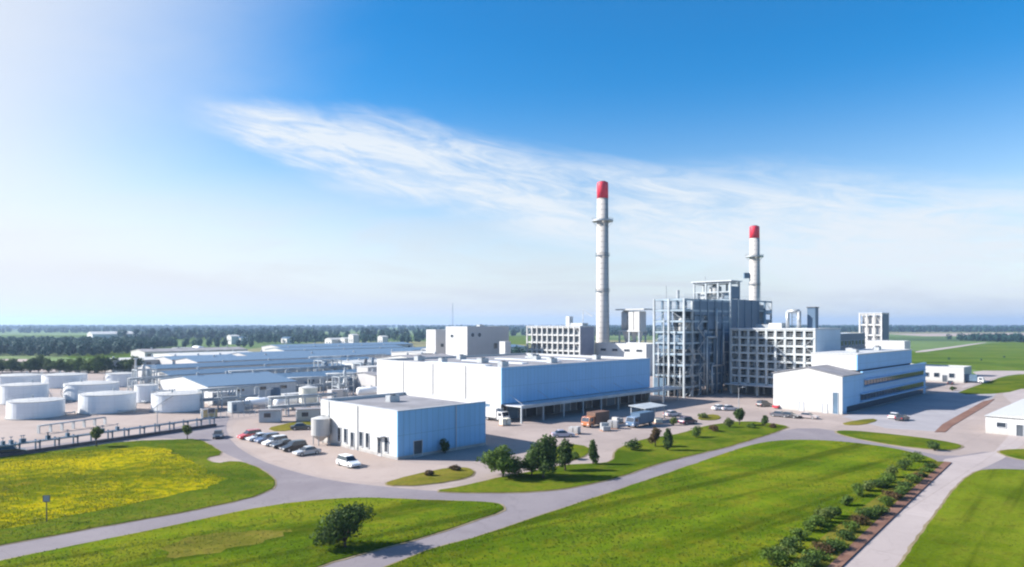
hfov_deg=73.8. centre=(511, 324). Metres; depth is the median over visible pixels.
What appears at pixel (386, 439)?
window
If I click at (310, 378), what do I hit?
pipe bridge
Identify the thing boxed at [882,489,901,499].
shrub
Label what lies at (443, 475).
lawn
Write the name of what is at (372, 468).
parking lot
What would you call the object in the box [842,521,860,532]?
shrub
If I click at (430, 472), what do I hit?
shrub
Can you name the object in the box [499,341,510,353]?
silo hut
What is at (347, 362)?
shed
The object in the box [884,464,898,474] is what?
shrub
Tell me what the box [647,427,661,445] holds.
leafy tree
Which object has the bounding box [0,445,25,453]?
parked car
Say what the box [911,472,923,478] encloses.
shrub
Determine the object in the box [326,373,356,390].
pipe bridge
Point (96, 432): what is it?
leafy tree
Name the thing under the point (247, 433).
parked car
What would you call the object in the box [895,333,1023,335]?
soil strip
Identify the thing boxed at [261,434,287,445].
parked car
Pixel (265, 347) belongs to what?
shed
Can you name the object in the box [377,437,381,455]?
window
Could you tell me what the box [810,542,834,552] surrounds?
shrub
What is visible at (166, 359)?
shed
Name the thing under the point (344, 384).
process frame
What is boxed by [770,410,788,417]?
parked car
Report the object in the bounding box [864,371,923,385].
ribbon window
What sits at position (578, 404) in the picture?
dock door
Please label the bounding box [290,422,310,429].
parked car
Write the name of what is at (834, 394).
door
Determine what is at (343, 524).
leafy tree
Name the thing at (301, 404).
pipe bridge
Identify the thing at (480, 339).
tower block
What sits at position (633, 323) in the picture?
filter house
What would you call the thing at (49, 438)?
pipe rack
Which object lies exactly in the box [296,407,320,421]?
cabin
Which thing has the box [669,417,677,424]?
shrub
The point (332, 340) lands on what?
farm building
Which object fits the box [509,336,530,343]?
field
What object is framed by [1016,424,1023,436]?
door
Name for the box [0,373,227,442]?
tank farm ground
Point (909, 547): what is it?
curb
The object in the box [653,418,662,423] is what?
crate stack
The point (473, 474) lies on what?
verge
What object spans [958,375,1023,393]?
meadow
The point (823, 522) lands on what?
shrub
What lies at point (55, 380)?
storage tank
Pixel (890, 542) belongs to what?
service road
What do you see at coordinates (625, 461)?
lawn
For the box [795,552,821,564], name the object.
shrub
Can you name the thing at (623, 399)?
dock door
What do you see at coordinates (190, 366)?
shed
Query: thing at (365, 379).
shed
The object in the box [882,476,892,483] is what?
shrub
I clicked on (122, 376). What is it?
storage tank
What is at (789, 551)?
shrub
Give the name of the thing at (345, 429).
window
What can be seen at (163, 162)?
sky
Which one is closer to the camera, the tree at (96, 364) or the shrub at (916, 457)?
the shrub at (916, 457)
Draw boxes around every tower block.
[426,329,445,353]
[446,324,508,355]
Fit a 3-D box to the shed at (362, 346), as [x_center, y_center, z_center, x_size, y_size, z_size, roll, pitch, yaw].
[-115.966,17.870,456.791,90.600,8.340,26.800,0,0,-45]
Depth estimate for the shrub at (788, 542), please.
65.68 m
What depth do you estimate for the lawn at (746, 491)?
78.12 m
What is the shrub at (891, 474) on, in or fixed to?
on the lawn at (746, 491)
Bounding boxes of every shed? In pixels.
[106,355,158,371]
[131,346,247,356]
[137,355,376,381]
[152,361,349,387]
[153,350,249,356]
[155,353,235,363]
[160,370,296,403]
[175,349,410,363]
[231,346,425,355]
[262,341,412,351]
[265,344,403,351]
[274,367,356,390]
[334,358,376,368]
[352,369,376,389]
[377,352,452,358]
[391,349,431,355]
[422,344,525,350]
[926,364,971,382]
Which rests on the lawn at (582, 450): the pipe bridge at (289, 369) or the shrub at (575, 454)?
the shrub at (575, 454)
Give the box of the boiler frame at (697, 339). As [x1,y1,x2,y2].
[653,286,729,397]
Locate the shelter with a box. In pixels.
[628,402,666,419]
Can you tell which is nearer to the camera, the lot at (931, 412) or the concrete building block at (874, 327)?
the lot at (931, 412)
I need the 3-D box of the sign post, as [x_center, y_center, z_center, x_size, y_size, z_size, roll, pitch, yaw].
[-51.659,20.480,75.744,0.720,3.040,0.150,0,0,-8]
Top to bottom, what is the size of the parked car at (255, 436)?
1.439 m
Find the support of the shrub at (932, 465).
on the verge at (859, 532)
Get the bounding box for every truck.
[486,407,508,420]
[581,410,608,427]
[626,410,653,427]
[965,374,984,383]
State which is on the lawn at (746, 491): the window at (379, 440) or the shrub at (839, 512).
the shrub at (839, 512)
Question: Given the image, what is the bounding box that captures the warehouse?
[377,353,682,423]
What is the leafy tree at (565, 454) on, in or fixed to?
on the lawn at (625, 461)
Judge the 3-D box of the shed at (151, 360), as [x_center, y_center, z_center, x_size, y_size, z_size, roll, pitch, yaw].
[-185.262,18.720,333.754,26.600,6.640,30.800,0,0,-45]
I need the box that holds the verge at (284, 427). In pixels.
[269,421,310,430]
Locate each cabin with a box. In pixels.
[258,408,282,422]
[281,392,299,403]
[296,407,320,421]
[356,365,376,371]
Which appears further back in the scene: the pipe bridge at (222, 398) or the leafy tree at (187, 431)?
the pipe bridge at (222, 398)
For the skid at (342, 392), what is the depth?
196.97 m
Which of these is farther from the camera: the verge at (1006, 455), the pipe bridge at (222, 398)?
the pipe bridge at (222, 398)
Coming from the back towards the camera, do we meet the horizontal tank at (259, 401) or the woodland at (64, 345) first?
the woodland at (64, 345)
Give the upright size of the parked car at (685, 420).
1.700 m
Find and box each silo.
[299,385,317,407]
[311,415,329,445]
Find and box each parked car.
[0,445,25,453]
[212,430,223,438]
[236,428,261,439]
[246,432,263,441]
[254,432,279,442]
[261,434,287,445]
[270,438,290,448]
[279,439,307,451]
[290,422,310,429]
[292,445,321,455]
[336,453,360,467]
[551,429,574,437]
[663,410,681,416]
[678,416,697,424]
[711,404,723,410]
[721,404,737,410]
[756,400,771,406]
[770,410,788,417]
[781,411,800,417]
[797,412,818,418]
[887,412,898,418]
[894,414,909,420]
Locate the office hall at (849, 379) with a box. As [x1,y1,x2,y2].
[772,345,926,413]
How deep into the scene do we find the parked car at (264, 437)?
126.54 m
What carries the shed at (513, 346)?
on the ground at (917, 343)
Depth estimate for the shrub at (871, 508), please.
78.02 m
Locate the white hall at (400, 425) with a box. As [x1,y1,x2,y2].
[320,392,485,459]
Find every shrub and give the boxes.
[424,469,434,475]
[440,438,449,452]
[447,465,461,470]
[572,451,579,458]
[622,438,642,449]
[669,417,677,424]
[690,425,702,437]
[697,412,708,417]
[709,425,718,430]
[723,417,735,425]
[746,423,755,427]
[760,546,790,566]
[770,544,797,557]
[777,535,805,549]
[790,528,811,540]
[791,560,812,566]
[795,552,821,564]
[802,516,821,530]
[802,547,832,559]
[808,515,829,525]
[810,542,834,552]
[812,506,835,520]
[821,540,842,550]
[823,536,849,548]
[827,506,837,517]
[833,506,841,515]
[834,528,858,540]
[839,495,853,505]
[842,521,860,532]
[849,514,872,524]
[851,482,864,495]
[854,507,877,517]
[862,480,875,490]
[864,507,880,514]
[869,479,887,487]
[873,503,890,512]
[875,477,890,487]
[876,496,895,505]
[880,472,896,481]
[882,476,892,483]
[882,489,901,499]
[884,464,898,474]
[894,485,910,492]
[894,488,906,498]
[896,457,915,469]
[896,480,914,487]
[902,451,927,461]
[903,473,921,482]
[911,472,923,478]
[918,466,933,472]
[918,471,928,476]
[924,463,939,467]
[926,440,939,450]
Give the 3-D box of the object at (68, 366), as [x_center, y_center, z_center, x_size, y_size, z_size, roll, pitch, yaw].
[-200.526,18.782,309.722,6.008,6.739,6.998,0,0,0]
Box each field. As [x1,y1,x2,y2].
[0,335,86,336]
[62,353,130,357]
[171,337,314,339]
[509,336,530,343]
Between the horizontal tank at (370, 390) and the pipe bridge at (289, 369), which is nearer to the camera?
the horizontal tank at (370, 390)
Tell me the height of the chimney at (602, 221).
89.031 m
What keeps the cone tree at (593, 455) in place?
on the lawn at (625, 461)
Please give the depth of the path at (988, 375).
298.31 m
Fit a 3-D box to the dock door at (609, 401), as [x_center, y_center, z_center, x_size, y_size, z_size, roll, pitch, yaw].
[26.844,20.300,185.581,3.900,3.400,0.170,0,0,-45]
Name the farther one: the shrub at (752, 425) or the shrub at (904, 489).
the shrub at (752, 425)
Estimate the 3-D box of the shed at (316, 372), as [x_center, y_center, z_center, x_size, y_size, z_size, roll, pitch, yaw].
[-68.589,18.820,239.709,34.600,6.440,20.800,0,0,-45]
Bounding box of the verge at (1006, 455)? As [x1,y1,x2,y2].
[997,449,1022,459]
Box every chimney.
[592,181,612,342]
[743,225,763,304]
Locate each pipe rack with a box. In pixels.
[0,416,216,456]
[37,417,105,433]
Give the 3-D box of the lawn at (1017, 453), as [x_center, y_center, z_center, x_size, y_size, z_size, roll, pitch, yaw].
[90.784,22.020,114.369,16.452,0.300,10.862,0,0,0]
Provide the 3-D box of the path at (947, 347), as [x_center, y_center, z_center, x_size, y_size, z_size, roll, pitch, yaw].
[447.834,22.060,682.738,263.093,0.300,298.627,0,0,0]
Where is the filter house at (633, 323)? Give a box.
[615,308,652,342]
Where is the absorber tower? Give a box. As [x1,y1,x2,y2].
[691,276,771,386]
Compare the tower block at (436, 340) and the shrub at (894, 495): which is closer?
the shrub at (894, 495)
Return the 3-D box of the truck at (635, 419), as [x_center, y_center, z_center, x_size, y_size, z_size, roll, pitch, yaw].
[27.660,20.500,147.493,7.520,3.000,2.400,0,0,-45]
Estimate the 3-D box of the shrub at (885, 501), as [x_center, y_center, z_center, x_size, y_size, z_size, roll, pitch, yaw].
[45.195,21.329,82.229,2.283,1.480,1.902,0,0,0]
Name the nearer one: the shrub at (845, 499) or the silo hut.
the shrub at (845, 499)
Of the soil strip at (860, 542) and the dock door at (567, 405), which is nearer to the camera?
the soil strip at (860, 542)
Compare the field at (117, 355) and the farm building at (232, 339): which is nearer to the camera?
the field at (117, 355)
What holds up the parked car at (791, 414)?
on the yard at (969, 434)
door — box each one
[270,387,280,395]
[413,440,422,456]
[506,406,518,418]
[525,407,536,416]
[544,405,553,413]
[560,403,570,411]
[576,401,585,409]
[592,399,599,407]
[606,397,614,405]
[620,396,628,403]
[633,394,641,401]
[799,401,803,410]
[822,403,826,412]
[832,392,837,413]
[942,375,946,381]
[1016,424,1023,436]
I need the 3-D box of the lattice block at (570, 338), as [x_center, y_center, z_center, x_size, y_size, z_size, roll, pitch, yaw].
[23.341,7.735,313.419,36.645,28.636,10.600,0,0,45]
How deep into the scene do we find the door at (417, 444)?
113.37 m
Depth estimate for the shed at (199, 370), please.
245.59 m
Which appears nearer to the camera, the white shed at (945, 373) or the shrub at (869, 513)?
the shrub at (869, 513)
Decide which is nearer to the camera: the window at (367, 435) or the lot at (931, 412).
the window at (367, 435)
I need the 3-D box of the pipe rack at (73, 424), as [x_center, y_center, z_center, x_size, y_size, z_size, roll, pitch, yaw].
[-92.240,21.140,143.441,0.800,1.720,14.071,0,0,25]
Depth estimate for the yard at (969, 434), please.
144.04 m
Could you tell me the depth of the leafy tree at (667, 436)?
118.45 m
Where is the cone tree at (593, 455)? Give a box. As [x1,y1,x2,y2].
[588,439,599,463]
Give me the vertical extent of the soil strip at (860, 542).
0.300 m
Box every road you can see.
[0,416,1023,566]
[0,497,505,566]
[843,389,1023,566]
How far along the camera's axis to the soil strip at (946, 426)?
162.21 m
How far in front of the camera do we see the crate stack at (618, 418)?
151.54 m
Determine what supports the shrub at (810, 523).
on the lawn at (746, 491)
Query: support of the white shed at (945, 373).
on the yard at (969, 434)
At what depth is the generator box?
160.42 m
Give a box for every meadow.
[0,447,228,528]
[910,342,1023,370]
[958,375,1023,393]
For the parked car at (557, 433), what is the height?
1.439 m
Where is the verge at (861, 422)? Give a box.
[843,419,875,424]
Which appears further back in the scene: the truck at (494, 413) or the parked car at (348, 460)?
the truck at (494, 413)
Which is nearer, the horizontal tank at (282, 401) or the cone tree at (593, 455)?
the cone tree at (593, 455)
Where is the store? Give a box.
[984,399,1023,436]
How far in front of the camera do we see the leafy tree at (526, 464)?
98.31 m
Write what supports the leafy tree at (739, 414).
on the lawn at (625, 461)
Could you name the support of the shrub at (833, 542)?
on the verge at (859, 532)
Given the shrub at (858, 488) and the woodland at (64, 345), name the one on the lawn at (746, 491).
the shrub at (858, 488)
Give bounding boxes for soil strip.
[828,461,951,566]
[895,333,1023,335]
[935,399,993,431]
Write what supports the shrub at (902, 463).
on the lawn at (746, 491)
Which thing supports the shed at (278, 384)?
on the yard at (969, 434)
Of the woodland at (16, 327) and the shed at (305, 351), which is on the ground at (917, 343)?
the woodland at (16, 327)
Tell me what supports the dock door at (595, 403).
in the warehouse
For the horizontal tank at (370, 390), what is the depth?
203.09 m
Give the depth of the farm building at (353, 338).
710.83 m
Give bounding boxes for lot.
[232,419,448,482]
[843,390,995,430]
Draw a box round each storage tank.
[0,371,42,383]
[0,379,52,404]
[4,393,75,419]
[41,370,87,388]
[60,378,118,400]
[76,387,137,414]
[103,370,136,387]
[134,381,160,402]
[149,387,204,413]
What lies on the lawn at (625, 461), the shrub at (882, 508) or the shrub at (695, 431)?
the shrub at (695, 431)
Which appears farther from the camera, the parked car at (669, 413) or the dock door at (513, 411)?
the parked car at (669, 413)
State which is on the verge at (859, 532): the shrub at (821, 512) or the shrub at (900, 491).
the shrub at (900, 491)
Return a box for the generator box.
[200,408,217,417]
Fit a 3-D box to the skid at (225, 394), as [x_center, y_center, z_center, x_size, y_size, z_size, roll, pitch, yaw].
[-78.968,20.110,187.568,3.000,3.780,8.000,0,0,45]
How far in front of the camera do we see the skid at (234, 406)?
169.66 m
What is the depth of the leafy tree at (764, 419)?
145.98 m
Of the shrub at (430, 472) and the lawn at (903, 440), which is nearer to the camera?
the shrub at (430, 472)
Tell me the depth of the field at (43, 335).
1345.57 m
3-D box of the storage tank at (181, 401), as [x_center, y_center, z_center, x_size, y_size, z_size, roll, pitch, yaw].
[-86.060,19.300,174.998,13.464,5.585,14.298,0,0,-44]
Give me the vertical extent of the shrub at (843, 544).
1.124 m
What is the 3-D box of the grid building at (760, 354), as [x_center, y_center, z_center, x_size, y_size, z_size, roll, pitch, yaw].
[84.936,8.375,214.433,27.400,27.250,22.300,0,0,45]
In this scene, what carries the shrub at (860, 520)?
on the verge at (859, 532)
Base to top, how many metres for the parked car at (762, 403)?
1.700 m
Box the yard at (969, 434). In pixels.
[0,369,1023,560]
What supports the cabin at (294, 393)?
on the yard at (969, 434)
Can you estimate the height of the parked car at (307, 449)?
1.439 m
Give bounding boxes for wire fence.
[202,407,261,420]
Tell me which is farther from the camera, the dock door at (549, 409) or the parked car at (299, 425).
the dock door at (549, 409)
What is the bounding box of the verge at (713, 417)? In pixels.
[698,414,720,419]
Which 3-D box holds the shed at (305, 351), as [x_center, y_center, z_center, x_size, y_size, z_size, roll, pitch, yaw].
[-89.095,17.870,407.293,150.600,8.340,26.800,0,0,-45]
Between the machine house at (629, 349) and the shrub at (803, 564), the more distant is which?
the machine house at (629, 349)
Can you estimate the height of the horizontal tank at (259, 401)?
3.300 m
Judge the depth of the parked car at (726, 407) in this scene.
173.80 m
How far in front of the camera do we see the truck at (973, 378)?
255.17 m
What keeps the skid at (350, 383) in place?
on the yard at (969, 434)
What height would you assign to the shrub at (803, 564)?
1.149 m
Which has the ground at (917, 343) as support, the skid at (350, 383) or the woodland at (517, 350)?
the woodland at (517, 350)
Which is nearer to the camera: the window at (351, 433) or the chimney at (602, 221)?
the window at (351, 433)
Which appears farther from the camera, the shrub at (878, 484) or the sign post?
the shrub at (878, 484)
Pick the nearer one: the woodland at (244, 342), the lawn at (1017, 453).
the lawn at (1017, 453)
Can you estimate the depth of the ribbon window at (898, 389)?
192.66 m
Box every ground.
[0,326,1023,378]
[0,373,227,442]
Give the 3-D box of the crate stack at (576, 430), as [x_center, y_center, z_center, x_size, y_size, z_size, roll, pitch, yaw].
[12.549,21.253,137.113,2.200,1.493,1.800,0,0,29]
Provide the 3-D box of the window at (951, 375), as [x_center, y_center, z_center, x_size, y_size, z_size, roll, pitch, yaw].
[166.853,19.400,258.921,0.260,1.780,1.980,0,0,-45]
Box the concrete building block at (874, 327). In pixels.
[858,313,888,348]
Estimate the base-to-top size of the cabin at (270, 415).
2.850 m
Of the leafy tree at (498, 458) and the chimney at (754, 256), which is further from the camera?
the chimney at (754, 256)
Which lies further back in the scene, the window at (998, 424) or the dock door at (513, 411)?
the dock door at (513, 411)
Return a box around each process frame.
[132,364,156,384]
[314,356,341,370]
[332,370,353,394]
[353,357,376,368]
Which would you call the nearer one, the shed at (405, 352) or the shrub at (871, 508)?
the shrub at (871, 508)
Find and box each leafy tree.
[90,426,103,445]
[182,425,192,438]
[308,501,375,546]
[476,444,526,476]
[517,449,538,475]
[526,433,558,477]
[557,438,573,469]
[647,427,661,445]
[662,428,673,449]
[733,408,745,424]
[761,415,768,425]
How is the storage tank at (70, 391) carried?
on the tank farm ground at (16, 429)
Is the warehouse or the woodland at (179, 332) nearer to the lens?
the warehouse
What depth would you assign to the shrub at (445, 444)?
116.30 m
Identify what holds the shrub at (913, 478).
on the verge at (859, 532)
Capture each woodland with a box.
[0,324,1023,329]
[0,326,856,338]
[0,335,177,355]
[159,337,253,347]
[198,331,425,343]
[511,345,530,352]
[790,326,1023,331]
[946,332,1023,341]
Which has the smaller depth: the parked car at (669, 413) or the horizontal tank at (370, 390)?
the parked car at (669, 413)
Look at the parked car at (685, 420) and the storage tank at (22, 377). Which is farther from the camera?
the storage tank at (22, 377)
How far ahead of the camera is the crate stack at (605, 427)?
140.40 m
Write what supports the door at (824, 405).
in the office hall at (849, 379)
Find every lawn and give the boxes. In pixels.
[0,439,274,544]
[0,498,502,566]
[387,440,934,566]
[387,467,473,485]
[439,421,786,492]
[556,444,588,459]
[837,430,960,449]
[899,469,1023,566]
[1000,449,1023,459]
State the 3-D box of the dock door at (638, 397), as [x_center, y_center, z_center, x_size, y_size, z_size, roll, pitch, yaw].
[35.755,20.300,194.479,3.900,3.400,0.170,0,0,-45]
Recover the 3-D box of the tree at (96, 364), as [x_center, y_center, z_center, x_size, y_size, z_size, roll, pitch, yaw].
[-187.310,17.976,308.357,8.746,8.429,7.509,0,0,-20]
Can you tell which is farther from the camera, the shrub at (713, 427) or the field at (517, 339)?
the field at (517, 339)
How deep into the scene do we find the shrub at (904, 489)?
87.81 m
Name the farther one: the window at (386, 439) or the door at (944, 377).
the door at (944, 377)
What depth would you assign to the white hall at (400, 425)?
118.76 m
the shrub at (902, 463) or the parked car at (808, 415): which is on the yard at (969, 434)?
the parked car at (808, 415)
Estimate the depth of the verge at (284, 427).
146.33 m
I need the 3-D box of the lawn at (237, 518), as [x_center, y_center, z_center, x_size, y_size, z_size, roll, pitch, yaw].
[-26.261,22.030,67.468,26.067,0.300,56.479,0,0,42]
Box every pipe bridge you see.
[127,374,179,390]
[197,385,259,408]
[228,365,351,372]
[267,392,337,415]
[287,375,347,392]
[311,354,386,358]
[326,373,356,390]
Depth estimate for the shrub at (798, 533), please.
69.01 m
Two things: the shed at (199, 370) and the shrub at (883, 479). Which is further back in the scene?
the shed at (199, 370)
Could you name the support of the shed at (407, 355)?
on the yard at (969, 434)
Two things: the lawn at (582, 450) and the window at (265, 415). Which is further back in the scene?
the window at (265, 415)
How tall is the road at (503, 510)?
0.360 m
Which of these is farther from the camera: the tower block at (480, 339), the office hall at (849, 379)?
the tower block at (480, 339)
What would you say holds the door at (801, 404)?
in the office hall at (849, 379)
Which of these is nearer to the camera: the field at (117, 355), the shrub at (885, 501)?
the shrub at (885, 501)
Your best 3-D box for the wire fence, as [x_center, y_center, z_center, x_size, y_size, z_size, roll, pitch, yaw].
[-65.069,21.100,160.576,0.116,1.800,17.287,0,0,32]
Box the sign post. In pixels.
[43,495,49,521]
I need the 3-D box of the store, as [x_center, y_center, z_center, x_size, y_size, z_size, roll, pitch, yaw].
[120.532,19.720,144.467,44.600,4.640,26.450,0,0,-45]
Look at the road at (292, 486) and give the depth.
87.11 m
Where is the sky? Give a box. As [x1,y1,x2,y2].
[0,0,1023,325]
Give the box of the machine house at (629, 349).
[595,342,666,375]
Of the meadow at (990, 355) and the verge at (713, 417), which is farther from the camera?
the meadow at (990, 355)
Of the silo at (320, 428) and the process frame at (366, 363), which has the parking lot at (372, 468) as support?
the silo at (320, 428)
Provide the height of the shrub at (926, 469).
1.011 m
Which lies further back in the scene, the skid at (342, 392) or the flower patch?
the skid at (342, 392)
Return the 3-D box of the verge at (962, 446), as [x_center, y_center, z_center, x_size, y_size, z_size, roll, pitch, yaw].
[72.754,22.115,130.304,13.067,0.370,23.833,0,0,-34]
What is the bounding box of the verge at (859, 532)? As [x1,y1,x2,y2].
[784,461,943,566]
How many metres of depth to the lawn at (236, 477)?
87.25 m
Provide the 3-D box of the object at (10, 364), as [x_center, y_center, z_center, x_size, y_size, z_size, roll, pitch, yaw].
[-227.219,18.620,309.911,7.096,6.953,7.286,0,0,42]
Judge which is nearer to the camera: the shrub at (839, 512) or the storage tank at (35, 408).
the shrub at (839, 512)
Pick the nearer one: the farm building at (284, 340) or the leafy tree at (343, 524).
the leafy tree at (343, 524)
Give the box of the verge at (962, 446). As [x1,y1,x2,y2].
[835,430,963,449]
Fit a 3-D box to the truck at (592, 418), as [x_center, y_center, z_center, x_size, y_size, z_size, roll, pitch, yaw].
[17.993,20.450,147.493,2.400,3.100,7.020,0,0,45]
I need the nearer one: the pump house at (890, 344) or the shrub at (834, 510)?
the shrub at (834, 510)
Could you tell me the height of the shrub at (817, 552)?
1.212 m
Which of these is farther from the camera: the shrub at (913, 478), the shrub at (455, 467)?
the shrub at (455, 467)
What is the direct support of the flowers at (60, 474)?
on the lawn at (236, 477)
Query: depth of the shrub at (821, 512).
75.28 m
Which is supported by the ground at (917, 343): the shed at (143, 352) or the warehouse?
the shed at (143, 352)
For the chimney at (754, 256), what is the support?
on the ground at (917, 343)
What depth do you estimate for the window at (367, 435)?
116.74 m
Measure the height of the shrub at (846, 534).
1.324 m
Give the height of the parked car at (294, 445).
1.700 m
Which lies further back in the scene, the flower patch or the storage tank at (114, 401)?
the storage tank at (114, 401)
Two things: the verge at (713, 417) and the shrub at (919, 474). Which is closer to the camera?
the shrub at (919, 474)
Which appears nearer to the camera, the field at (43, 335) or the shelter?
the shelter
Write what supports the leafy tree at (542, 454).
on the lawn at (625, 461)
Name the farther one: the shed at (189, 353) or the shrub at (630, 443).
the shed at (189, 353)
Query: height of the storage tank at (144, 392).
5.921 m
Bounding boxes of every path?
[915,342,986,351]
[962,371,1023,387]
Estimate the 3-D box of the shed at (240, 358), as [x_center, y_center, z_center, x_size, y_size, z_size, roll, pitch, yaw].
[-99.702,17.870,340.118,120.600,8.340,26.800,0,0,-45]
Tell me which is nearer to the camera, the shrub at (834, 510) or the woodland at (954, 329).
the shrub at (834, 510)
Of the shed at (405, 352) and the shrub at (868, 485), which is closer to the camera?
the shrub at (868, 485)
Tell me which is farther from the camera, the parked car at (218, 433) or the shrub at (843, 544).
the parked car at (218, 433)
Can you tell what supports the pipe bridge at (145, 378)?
on the tank farm ground at (16, 429)
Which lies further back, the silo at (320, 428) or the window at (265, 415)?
the window at (265, 415)
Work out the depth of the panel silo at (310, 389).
172.10 m
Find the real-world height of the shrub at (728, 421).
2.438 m
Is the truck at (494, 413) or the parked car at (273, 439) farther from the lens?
the truck at (494, 413)
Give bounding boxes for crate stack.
[499,418,510,425]
[568,426,580,434]
[599,422,610,431]
[607,420,618,428]
[612,417,623,423]
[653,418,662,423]
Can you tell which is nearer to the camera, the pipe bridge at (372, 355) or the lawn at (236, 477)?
the lawn at (236, 477)
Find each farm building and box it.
[87,331,138,337]
[227,335,238,343]
[281,337,293,343]
[325,338,339,342]
[340,337,347,342]
[348,334,358,342]
[377,336,387,341]
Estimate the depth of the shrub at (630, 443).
118.39 m
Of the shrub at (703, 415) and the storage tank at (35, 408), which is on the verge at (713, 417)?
the shrub at (703, 415)
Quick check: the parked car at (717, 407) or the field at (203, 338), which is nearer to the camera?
the parked car at (717, 407)
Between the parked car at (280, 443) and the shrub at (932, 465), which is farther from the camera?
the parked car at (280, 443)
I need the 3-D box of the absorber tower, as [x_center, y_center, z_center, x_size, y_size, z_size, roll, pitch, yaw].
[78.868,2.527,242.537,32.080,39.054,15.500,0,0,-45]
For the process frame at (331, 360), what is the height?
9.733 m
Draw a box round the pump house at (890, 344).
[866,340,909,348]
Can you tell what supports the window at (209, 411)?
in the generator box
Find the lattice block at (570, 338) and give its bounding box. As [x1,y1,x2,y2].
[526,310,594,355]
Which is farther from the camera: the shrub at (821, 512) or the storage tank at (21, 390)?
the storage tank at (21, 390)
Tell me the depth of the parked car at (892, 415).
158.56 m
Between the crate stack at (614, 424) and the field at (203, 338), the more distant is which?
the field at (203, 338)
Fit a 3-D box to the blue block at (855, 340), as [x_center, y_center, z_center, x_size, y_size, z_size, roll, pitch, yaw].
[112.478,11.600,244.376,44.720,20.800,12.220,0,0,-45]
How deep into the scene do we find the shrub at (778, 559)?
61.67 m
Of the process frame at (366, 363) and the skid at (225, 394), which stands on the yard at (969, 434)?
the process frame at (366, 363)
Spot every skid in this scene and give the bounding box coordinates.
[208,390,238,405]
[227,400,254,413]
[327,388,350,397]
[338,377,354,390]
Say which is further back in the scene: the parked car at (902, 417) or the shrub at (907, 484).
the parked car at (902, 417)
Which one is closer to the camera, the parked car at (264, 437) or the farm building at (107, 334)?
the parked car at (264, 437)
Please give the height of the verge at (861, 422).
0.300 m
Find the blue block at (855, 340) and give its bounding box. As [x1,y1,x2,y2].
[841,333,864,349]
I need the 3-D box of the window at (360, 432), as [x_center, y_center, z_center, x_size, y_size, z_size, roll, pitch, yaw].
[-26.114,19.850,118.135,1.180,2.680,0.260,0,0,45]
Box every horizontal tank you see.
[245,396,272,408]
[273,394,297,408]
[356,385,376,395]
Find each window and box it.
[207,408,214,412]
[263,413,270,417]
[301,412,308,416]
[337,427,340,441]
[344,428,347,443]
[350,431,353,449]
[359,431,362,446]
[365,432,369,448]
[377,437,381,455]
[384,436,388,452]
[860,382,923,400]
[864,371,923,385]
[949,373,954,377]
[996,422,1005,427]
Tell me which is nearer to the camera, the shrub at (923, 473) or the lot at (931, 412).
the shrub at (923, 473)
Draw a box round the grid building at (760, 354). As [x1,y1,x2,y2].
[725,307,840,395]
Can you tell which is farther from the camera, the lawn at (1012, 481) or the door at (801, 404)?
the door at (801, 404)
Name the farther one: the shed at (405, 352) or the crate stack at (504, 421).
the shed at (405, 352)
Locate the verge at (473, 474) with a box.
[385,468,474,485]
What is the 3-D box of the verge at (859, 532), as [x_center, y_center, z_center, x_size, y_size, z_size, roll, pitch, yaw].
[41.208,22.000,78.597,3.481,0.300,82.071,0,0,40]
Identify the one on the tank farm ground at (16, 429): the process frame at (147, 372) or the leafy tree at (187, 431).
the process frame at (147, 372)
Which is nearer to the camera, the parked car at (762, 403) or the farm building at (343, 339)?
the parked car at (762, 403)

